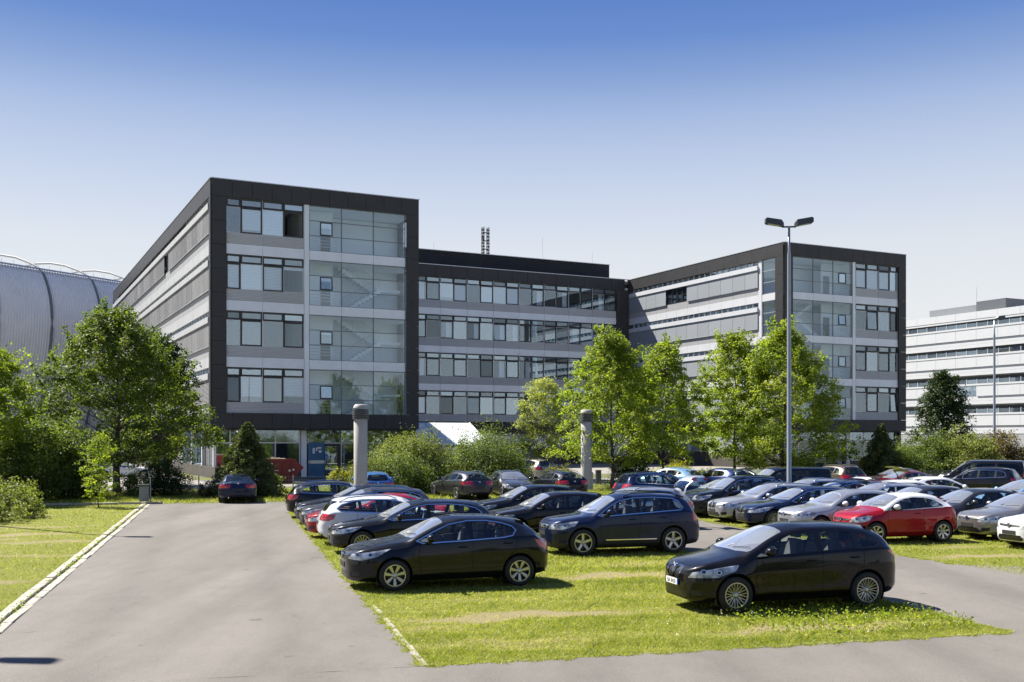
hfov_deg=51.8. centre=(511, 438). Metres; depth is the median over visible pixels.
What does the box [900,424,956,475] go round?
wild bush
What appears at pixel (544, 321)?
window
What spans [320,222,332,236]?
vent window
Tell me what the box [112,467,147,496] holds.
bush
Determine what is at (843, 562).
parked car
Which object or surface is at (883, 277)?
window
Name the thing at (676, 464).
bush
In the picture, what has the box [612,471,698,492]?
parked suv
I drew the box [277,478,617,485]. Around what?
footpath
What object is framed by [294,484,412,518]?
parked car
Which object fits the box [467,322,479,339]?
window
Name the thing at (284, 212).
window
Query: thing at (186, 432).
window
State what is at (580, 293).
window
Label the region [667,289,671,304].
window
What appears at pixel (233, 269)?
window
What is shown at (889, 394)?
window
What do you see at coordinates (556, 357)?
window
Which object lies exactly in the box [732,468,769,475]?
parked car
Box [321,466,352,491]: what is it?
laurel bush
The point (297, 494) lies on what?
parked car
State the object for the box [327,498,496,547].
parked car
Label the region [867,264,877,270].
window
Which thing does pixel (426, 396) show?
window
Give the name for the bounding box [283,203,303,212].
window
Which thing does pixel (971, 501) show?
parked car
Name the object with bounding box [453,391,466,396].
window
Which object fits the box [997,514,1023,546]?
parked car
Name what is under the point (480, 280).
window
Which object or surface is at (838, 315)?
vent window
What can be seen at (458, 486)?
parked car
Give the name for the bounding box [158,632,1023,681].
front road
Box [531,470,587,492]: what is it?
parked car
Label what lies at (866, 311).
window
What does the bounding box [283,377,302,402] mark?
window
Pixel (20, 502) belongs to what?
hedge
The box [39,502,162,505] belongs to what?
lawn border
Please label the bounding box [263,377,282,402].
window
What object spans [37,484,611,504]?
verge grass
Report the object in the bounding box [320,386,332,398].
vent window
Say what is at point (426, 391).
window
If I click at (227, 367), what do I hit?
window
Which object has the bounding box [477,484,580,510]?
parked car
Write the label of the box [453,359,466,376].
window
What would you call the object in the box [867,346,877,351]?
window
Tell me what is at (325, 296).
door
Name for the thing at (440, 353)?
window
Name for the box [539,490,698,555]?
parked suv
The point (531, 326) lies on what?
window
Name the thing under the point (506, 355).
window
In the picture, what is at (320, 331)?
vent window
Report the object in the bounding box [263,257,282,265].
window
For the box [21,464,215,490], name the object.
yard paving
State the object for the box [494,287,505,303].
window
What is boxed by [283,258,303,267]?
window
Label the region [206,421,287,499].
conifer tree
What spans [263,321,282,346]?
window
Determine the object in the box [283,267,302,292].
window
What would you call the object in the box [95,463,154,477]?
parked car
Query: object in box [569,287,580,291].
window
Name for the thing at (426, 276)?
window
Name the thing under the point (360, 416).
vent column
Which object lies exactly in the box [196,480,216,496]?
bush
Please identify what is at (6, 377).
roadside tree
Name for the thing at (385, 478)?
parked car
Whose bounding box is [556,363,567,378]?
window
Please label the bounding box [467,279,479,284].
window
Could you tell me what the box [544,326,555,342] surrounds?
window
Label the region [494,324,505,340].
window
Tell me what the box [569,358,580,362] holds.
window
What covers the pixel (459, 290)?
window
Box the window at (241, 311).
[241,311,261,320]
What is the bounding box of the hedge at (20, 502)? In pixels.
[0,474,47,521]
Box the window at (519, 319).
[519,319,531,324]
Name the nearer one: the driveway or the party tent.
the driveway
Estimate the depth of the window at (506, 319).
127.62 m
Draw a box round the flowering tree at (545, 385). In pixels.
[511,375,579,464]
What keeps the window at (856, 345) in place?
in the office wing at (848, 308)
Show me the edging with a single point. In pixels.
(413, 652)
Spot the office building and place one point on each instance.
(956, 341)
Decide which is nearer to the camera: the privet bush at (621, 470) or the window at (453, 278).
the privet bush at (621, 470)
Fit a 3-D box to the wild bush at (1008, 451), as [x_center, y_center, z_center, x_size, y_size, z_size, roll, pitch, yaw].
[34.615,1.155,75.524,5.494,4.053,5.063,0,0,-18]
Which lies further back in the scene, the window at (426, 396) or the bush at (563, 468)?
the window at (426, 396)
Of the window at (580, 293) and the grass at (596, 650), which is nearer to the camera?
the grass at (596, 650)
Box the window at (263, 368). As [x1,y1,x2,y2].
[263,368,282,376]
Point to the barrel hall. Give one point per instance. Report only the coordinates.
(40, 308)
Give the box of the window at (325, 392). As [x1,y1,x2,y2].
[321,388,329,413]
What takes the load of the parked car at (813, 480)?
on the grass bay at (967, 555)
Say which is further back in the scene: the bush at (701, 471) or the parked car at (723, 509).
the bush at (701, 471)
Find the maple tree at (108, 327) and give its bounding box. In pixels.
[15,296,227,492]
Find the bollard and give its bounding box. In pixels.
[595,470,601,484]
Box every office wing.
[113,177,419,478]
[608,241,906,467]
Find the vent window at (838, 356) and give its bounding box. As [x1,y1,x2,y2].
[838,356,845,366]
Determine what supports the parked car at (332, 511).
on the grass bay at (514, 613)
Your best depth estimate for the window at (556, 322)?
130.68 m
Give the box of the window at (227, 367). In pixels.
[227,367,239,375]
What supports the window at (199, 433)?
in the office wing at (287, 316)
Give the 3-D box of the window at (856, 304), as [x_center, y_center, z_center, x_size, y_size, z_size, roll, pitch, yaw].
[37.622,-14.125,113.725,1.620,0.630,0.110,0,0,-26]
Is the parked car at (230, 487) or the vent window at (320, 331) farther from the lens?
the vent window at (320, 331)
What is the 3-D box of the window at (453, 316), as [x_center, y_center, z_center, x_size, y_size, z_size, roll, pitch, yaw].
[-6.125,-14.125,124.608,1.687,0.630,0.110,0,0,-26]
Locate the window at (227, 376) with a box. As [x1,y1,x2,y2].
[227,376,240,401]
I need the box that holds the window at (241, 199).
[241,199,261,208]
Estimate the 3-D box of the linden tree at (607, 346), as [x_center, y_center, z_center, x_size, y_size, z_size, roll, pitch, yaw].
[6.025,-1.974,64.844,8.544,10.269,9.159,0,0,0]
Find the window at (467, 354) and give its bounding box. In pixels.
[467,354,479,359]
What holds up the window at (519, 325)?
in the office block
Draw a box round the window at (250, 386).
[241,376,261,401]
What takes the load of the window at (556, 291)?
in the office block
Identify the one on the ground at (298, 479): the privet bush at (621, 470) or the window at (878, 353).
the privet bush at (621, 470)
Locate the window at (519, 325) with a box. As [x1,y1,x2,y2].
[519,325,530,341]
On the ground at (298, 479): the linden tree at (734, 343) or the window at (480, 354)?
the linden tree at (734, 343)
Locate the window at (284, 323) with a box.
[283,322,303,347]
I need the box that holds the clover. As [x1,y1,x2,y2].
[667,596,982,638]
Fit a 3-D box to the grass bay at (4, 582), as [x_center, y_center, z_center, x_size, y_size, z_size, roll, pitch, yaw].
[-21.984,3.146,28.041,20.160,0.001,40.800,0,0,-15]
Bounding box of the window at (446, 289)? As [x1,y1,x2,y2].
[440,283,452,300]
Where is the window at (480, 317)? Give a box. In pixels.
[480,317,492,322]
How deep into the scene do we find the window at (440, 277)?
123.76 m
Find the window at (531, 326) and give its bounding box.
[531,326,543,342]
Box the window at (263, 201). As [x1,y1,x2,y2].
[263,201,282,210]
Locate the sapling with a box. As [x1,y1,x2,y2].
[74,432,118,506]
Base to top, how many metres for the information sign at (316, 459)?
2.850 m
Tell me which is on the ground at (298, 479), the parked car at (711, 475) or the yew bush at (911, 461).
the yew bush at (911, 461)
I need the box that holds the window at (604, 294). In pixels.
[604,294,615,310]
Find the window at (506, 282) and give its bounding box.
[506,282,518,287]
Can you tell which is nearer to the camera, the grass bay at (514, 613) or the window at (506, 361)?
the grass bay at (514, 613)
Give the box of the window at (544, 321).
[544,321,555,326]
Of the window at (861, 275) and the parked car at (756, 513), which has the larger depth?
the window at (861, 275)
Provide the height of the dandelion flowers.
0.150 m
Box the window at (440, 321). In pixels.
[440,321,452,338]
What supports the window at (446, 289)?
in the office block
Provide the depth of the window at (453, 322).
124.36 m
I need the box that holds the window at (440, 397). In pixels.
[440,397,452,413]
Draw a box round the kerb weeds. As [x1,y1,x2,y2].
[0,503,145,625]
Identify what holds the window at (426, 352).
in the office block
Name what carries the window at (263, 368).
in the office wing at (287, 316)
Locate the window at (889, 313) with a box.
[889,313,896,331]
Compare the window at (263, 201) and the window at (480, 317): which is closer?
the window at (263, 201)
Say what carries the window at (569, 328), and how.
in the office block
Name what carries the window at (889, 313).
in the office wing at (848, 308)
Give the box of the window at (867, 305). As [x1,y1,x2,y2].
[867,305,877,311]
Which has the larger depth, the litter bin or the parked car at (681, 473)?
the parked car at (681, 473)
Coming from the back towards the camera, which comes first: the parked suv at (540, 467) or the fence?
the parked suv at (540, 467)
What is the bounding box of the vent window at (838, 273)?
[838,273,845,283]
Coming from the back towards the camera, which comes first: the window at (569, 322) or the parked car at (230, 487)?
the window at (569, 322)
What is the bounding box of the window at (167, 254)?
[166,254,167,272]
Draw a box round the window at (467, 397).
[467,397,479,413]
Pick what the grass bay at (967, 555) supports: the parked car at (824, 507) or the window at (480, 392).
the parked car at (824, 507)
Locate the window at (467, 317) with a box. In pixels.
[467,317,479,322]
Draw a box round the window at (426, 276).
[426,276,439,282]
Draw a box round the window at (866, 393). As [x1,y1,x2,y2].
[866,393,877,411]
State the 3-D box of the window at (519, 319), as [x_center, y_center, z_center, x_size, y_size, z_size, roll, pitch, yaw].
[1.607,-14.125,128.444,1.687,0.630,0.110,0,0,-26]
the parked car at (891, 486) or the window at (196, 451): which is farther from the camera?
the window at (196, 451)
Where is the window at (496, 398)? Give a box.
[496,398,505,414]
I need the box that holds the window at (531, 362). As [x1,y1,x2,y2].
[531,362,543,378]
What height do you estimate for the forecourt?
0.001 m
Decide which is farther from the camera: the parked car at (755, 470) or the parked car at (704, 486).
the parked car at (755, 470)
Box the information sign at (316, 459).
[308,442,324,479]
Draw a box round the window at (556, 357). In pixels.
[556,357,568,362]
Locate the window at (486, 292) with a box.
[480,286,492,302]
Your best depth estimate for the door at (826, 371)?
113.93 m
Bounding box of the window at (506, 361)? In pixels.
[506,361,518,377]
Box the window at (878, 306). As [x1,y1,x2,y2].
[878,306,889,311]
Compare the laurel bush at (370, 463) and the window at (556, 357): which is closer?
the laurel bush at (370, 463)
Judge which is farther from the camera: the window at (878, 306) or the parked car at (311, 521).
the window at (878, 306)
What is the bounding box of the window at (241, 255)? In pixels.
[241,255,261,264]
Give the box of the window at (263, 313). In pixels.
[263,313,282,321]
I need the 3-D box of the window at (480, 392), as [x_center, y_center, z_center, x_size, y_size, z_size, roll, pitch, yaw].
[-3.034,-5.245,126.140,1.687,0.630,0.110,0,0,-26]
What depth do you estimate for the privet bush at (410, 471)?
58.14 m
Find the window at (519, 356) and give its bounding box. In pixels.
[519,356,531,361]
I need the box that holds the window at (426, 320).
[426,320,439,337]
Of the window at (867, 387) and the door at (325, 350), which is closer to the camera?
the door at (325, 350)
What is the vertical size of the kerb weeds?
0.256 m
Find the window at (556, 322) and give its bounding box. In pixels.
[556,322,568,326]
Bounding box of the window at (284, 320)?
[283,314,303,322]
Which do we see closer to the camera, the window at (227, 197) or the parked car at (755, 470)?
the parked car at (755, 470)
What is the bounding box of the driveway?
[0,504,417,681]
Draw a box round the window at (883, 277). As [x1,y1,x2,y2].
[878,271,889,290]
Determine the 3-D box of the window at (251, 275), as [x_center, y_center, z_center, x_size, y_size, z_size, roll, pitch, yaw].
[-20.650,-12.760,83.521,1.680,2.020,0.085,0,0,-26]
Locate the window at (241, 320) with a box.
[241,320,261,345]
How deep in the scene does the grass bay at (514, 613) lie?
18.72 m
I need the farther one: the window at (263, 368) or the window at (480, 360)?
the window at (480, 360)
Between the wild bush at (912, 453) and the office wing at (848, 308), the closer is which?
the wild bush at (912, 453)
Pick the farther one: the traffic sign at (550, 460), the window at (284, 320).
the window at (284, 320)
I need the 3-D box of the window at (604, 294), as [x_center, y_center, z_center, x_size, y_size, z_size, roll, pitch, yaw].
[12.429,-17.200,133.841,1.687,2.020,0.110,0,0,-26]
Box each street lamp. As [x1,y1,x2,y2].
[764,217,813,488]
[993,315,1005,440]
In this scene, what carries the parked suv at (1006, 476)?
on the ground at (298, 479)
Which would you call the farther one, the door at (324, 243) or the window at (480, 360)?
the window at (480, 360)
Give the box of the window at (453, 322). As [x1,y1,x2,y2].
[453,322,466,338]
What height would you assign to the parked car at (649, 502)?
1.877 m
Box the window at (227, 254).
[227,254,239,262]
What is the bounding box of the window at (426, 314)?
[426,314,439,319]
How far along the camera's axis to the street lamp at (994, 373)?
76.45 m
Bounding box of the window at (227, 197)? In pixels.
[227,197,239,206]
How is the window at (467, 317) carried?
in the office block
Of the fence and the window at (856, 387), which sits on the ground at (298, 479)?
the fence
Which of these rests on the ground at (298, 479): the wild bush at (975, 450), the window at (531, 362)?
the wild bush at (975, 450)
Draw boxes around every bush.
[0,398,105,500]
[0,427,20,486]
[39,443,111,500]
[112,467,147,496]
[124,457,196,496]
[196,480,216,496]
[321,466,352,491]
[345,449,384,486]
[349,440,442,494]
[367,422,469,488]
[443,408,538,478]
[546,461,575,477]
[601,451,652,485]
[653,459,694,474]
[698,467,711,473]
[846,456,871,473]
[893,435,930,473]
[894,445,931,470]
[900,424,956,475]
[940,421,1005,471]
[966,427,1023,460]
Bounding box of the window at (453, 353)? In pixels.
[453,353,466,358]
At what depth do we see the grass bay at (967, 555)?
29.84 m
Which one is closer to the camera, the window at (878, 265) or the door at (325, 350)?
the door at (325, 350)
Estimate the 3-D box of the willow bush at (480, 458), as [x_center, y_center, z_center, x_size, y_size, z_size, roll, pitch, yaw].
[-1.200,0.691,64.893,7.571,4.983,6.589,0,0,-41]
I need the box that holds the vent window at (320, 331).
[320,331,332,344]
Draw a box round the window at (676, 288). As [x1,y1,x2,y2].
[672,288,676,303]
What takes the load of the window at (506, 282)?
in the office block
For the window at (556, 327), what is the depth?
130.39 m
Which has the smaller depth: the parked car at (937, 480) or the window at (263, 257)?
the parked car at (937, 480)
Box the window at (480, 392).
[480,392,492,396]
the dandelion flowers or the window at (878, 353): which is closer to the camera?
the dandelion flowers
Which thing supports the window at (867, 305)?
in the office wing at (848, 308)
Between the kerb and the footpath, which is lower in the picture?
the kerb
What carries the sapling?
on the grass bay at (4, 582)
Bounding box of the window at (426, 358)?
[426,358,439,375]
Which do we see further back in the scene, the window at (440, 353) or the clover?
the window at (440, 353)
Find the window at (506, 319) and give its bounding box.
[506,319,518,324]
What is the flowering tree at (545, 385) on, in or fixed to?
on the ground at (298, 479)
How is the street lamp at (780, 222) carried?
on the grass bay at (967, 555)
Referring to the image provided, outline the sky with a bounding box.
[0,0,1023,319]
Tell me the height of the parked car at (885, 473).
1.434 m
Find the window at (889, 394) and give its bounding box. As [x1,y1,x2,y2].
[889,394,897,411]
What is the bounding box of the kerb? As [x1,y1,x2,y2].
[0,504,150,633]
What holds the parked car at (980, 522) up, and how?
on the grass bay at (967, 555)
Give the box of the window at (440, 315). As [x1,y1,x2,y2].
[440,315,452,320]
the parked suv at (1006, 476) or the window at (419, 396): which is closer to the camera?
the parked suv at (1006, 476)
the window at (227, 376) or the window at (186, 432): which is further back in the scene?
the window at (186, 432)
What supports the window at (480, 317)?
in the office block
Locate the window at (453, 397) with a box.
[453,397,466,413]
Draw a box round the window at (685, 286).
[682,286,686,301]
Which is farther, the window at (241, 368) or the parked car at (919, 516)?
the window at (241, 368)
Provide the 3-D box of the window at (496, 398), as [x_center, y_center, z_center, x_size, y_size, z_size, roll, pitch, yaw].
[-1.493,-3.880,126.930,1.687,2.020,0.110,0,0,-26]
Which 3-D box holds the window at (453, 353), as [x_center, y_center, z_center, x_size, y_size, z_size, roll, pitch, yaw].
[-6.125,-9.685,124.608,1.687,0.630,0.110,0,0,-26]
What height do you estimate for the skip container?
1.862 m
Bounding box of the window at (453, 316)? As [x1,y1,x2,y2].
[453,316,466,321]
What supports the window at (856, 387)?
in the office wing at (848, 308)
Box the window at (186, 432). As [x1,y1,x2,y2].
[185,431,188,462]
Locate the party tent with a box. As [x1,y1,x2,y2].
[322,422,488,465]
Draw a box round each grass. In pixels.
[0,504,1023,666]
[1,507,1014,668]
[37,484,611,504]
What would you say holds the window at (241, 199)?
in the office wing at (287, 316)
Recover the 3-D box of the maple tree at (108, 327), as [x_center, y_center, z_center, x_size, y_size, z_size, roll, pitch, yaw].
[-21.894,-2.490,59.843,12.539,11.296,12.611,0,0,-43]
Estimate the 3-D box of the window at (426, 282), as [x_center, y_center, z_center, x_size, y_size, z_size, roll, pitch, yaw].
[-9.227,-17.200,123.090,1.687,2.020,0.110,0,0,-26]
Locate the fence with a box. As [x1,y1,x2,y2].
[24,469,952,495]
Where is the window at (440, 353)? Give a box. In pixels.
[440,353,452,358]
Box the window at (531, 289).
[531,289,543,306]
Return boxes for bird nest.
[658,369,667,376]
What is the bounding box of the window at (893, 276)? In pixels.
[890,272,896,290]
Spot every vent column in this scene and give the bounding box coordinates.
[352,404,368,484]
[580,410,592,490]
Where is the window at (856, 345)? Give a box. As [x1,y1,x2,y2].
[856,345,866,351]
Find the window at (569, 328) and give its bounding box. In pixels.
[569,328,580,343]
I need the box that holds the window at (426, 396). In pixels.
[426,396,439,413]
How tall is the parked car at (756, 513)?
1.499 m
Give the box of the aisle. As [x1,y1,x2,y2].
[682,520,1023,632]
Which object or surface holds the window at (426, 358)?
in the office block
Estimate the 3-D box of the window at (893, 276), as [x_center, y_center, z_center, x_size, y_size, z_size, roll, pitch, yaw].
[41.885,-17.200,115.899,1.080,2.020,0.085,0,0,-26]
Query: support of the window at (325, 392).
in the office wing at (287, 316)
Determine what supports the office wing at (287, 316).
on the ground at (298, 479)
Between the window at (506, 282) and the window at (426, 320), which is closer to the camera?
the window at (426, 320)
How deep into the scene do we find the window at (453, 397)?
124.64 m
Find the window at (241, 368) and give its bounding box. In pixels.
[241,368,261,375]
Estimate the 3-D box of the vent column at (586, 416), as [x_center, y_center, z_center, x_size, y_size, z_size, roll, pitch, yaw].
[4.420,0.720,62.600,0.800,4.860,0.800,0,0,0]
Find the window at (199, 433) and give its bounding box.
[199,433,200,463]
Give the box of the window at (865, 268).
[856,263,866,269]
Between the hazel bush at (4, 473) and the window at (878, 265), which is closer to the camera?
the hazel bush at (4, 473)
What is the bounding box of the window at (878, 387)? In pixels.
[878,387,889,392]
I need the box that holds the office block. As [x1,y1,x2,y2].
[406,227,628,463]
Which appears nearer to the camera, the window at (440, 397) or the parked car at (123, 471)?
the parked car at (123, 471)
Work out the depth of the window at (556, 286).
130.68 m
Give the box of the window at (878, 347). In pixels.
[878,347,889,352]
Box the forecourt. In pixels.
[527,463,763,473]
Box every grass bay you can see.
[0,504,140,611]
[312,508,997,664]
[697,516,1023,565]
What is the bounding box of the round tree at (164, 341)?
[100,329,203,476]
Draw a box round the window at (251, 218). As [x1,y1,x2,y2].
[241,207,261,234]
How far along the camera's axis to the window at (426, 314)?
123.03 m
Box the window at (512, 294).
[506,287,518,304]
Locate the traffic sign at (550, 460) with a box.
[545,453,554,475]
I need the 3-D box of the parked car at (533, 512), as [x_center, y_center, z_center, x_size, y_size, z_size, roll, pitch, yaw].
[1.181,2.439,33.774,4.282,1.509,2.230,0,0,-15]
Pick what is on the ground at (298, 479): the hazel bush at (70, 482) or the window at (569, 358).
the hazel bush at (70, 482)
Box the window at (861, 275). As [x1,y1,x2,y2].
[856,269,866,288]
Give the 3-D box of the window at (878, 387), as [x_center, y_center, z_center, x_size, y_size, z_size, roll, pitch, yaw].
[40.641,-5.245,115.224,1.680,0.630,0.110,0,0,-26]
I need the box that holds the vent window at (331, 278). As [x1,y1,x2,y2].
[320,277,332,290]
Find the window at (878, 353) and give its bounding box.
[878,353,889,371]
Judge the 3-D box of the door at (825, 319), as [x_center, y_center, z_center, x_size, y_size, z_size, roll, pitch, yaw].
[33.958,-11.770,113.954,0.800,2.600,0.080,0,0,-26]
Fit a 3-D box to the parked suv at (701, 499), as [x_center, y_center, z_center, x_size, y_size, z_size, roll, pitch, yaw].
[9.069,2.335,42.738,4.452,1.717,2.250,0,0,-15]
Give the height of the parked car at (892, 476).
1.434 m
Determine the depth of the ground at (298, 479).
54.31 m
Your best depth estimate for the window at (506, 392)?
127.56 m
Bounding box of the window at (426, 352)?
[426,352,439,357]
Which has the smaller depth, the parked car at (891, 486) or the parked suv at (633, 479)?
the parked car at (891, 486)
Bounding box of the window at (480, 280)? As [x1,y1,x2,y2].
[480,280,492,285]
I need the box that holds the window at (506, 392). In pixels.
[506,392,518,397]
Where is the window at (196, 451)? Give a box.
[194,433,198,463]
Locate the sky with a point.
(639, 138)
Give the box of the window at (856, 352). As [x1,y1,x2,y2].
[856,352,866,370]
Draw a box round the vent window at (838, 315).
[838,315,845,324]
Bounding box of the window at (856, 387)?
[856,387,866,392]
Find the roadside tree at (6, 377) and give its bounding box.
[0,342,54,486]
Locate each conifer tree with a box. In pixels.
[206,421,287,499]
[856,423,906,475]
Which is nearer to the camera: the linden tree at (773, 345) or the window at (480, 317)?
the linden tree at (773, 345)
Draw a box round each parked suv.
[520,459,556,479]
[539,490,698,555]
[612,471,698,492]
[685,474,787,517]
[823,464,866,487]
[931,467,1023,489]
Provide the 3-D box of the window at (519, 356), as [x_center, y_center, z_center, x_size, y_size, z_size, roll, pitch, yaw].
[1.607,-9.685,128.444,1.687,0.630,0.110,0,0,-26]
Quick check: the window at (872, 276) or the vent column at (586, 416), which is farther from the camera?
the window at (872, 276)
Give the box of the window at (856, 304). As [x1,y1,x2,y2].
[856,304,866,310]
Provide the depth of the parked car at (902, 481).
42.77 m
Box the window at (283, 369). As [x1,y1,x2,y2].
[283,369,303,376]
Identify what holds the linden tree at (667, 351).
on the ground at (298, 479)
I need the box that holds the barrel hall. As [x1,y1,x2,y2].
[0,254,124,458]
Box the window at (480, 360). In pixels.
[480,360,492,376]
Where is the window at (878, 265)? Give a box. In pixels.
[878,265,889,271]
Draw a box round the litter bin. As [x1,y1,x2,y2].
[138,478,150,501]
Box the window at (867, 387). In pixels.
[867,387,877,392]
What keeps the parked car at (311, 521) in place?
on the grass bay at (514, 613)
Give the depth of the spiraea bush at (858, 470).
66.67 m
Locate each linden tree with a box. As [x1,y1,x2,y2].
[540,322,677,487]
[615,332,717,468]
[677,327,795,471]
[704,314,867,471]
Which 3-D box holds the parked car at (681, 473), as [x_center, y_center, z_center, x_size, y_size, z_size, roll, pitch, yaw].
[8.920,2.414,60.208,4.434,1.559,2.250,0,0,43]
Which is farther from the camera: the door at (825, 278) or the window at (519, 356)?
the window at (519, 356)
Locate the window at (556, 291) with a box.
[556,291,567,307]
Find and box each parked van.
[735,467,831,485]
[938,460,1023,478]
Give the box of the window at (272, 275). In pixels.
[263,265,282,291]
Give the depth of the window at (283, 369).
84.91 m
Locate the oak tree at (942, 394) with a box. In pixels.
[904,369,977,453]
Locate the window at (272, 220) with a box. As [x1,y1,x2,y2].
[263,210,282,236]
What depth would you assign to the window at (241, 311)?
83.41 m
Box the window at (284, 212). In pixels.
[283,211,303,237]
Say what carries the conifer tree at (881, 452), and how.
on the ground at (298, 479)
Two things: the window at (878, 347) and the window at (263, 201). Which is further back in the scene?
the window at (878, 347)
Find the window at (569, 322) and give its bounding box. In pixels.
[569,322,580,327]
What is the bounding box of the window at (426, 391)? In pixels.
[426,391,439,395]
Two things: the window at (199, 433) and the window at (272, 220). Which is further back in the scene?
the window at (199, 433)
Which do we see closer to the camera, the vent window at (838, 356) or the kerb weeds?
the kerb weeds
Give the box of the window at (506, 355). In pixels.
[506,355,518,360]
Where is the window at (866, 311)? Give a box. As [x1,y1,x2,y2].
[866,311,877,329]
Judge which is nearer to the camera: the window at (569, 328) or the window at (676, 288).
the window at (676, 288)
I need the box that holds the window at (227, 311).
[226,311,239,318]
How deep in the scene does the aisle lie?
22.21 m
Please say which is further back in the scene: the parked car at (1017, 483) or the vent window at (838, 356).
the vent window at (838, 356)
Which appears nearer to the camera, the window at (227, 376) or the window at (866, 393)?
the window at (227, 376)
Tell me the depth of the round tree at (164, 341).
70.13 m
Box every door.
[307,444,339,475]
[321,228,329,250]
[321,281,329,305]
[321,335,329,359]
[823,276,828,293]
[823,317,828,335]
[823,358,828,377]
[826,442,845,464]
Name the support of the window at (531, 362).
in the office block
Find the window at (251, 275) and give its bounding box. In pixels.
[241,264,261,290]
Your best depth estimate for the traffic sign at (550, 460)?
70.45 m
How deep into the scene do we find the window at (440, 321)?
123.79 m
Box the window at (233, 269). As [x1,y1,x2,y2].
[226,263,239,288]
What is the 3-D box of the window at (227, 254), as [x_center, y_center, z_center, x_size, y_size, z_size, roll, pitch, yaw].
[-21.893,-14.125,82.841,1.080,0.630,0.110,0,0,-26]
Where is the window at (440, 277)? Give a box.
[440,277,452,282]
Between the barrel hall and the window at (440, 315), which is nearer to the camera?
the window at (440, 315)
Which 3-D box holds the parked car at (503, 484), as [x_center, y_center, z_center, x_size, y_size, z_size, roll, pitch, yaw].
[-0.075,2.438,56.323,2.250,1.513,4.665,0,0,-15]
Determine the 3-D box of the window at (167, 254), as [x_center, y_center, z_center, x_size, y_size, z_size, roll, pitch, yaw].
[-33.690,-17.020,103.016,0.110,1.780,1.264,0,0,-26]
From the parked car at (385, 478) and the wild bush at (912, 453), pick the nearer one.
the parked car at (385, 478)
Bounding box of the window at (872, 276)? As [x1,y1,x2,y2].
[867,270,877,289]
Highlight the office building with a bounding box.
[901,287,1023,458]
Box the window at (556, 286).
[556,286,568,291]
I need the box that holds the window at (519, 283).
[519,283,531,288]
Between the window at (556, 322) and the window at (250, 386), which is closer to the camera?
the window at (250, 386)
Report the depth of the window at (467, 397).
125.34 m
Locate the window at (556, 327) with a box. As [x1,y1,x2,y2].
[556,327,565,343]
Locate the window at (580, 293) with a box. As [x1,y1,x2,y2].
[580,293,591,309]
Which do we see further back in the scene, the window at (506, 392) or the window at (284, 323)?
the window at (506, 392)
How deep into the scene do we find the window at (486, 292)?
126.23 m
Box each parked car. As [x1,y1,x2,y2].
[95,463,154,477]
[214,473,258,501]
[285,480,376,512]
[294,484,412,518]
[299,486,428,524]
[305,493,450,532]
[317,493,444,536]
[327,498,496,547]
[340,513,547,590]
[351,471,394,492]
[431,470,492,498]
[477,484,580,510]
[486,469,535,495]
[489,491,614,532]
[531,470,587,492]
[610,475,703,510]
[637,467,706,485]
[665,520,894,613]
[673,477,760,493]
[702,468,747,482]
[707,482,823,522]
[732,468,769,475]
[735,486,858,528]
[777,489,898,535]
[793,477,857,488]
[811,479,879,494]
[833,492,955,542]
[844,482,932,497]
[853,477,932,493]
[858,470,932,487]
[867,468,933,479]
[885,466,967,491]
[886,485,969,502]
[930,488,1023,533]
[957,492,1023,539]
[976,479,1023,498]
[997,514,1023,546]
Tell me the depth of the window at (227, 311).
82.80 m
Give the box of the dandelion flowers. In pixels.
[669,601,975,636]
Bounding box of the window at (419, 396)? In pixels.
[419,396,425,413]
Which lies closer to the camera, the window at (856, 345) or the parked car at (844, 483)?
the parked car at (844, 483)
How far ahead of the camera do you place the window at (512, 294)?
127.78 m
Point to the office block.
(497, 333)
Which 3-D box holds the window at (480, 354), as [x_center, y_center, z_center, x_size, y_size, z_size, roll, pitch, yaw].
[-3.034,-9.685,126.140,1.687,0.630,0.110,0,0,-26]
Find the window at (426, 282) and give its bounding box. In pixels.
[426,282,439,299]
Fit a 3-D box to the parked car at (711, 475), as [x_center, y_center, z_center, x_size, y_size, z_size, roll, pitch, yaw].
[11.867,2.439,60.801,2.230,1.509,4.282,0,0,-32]
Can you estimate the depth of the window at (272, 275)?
84.29 m
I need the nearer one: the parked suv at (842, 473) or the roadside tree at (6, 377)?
the roadside tree at (6, 377)
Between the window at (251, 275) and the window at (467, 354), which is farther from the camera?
the window at (467, 354)
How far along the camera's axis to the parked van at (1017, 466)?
60.81 m
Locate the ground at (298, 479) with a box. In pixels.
[5,459,1023,678]
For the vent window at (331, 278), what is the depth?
86.23 m
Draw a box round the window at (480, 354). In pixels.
[480,354,492,359]
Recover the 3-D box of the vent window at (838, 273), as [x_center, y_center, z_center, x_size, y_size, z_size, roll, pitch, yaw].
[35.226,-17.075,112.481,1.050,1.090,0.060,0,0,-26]
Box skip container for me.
[262,457,303,482]
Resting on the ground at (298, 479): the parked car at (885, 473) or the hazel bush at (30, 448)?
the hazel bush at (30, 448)
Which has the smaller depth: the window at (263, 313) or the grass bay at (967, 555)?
the grass bay at (967, 555)
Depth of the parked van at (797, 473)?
49.57 m
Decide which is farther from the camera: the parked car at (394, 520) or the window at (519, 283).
the window at (519, 283)
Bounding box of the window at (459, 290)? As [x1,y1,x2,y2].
[453,284,466,301]
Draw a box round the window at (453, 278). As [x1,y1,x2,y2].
[453,278,466,283]
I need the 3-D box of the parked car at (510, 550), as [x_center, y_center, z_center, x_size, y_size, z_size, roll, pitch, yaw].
[-1.464,2.414,22.826,4.434,1.559,2.250,0,0,-17]
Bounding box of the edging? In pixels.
[335,562,987,665]

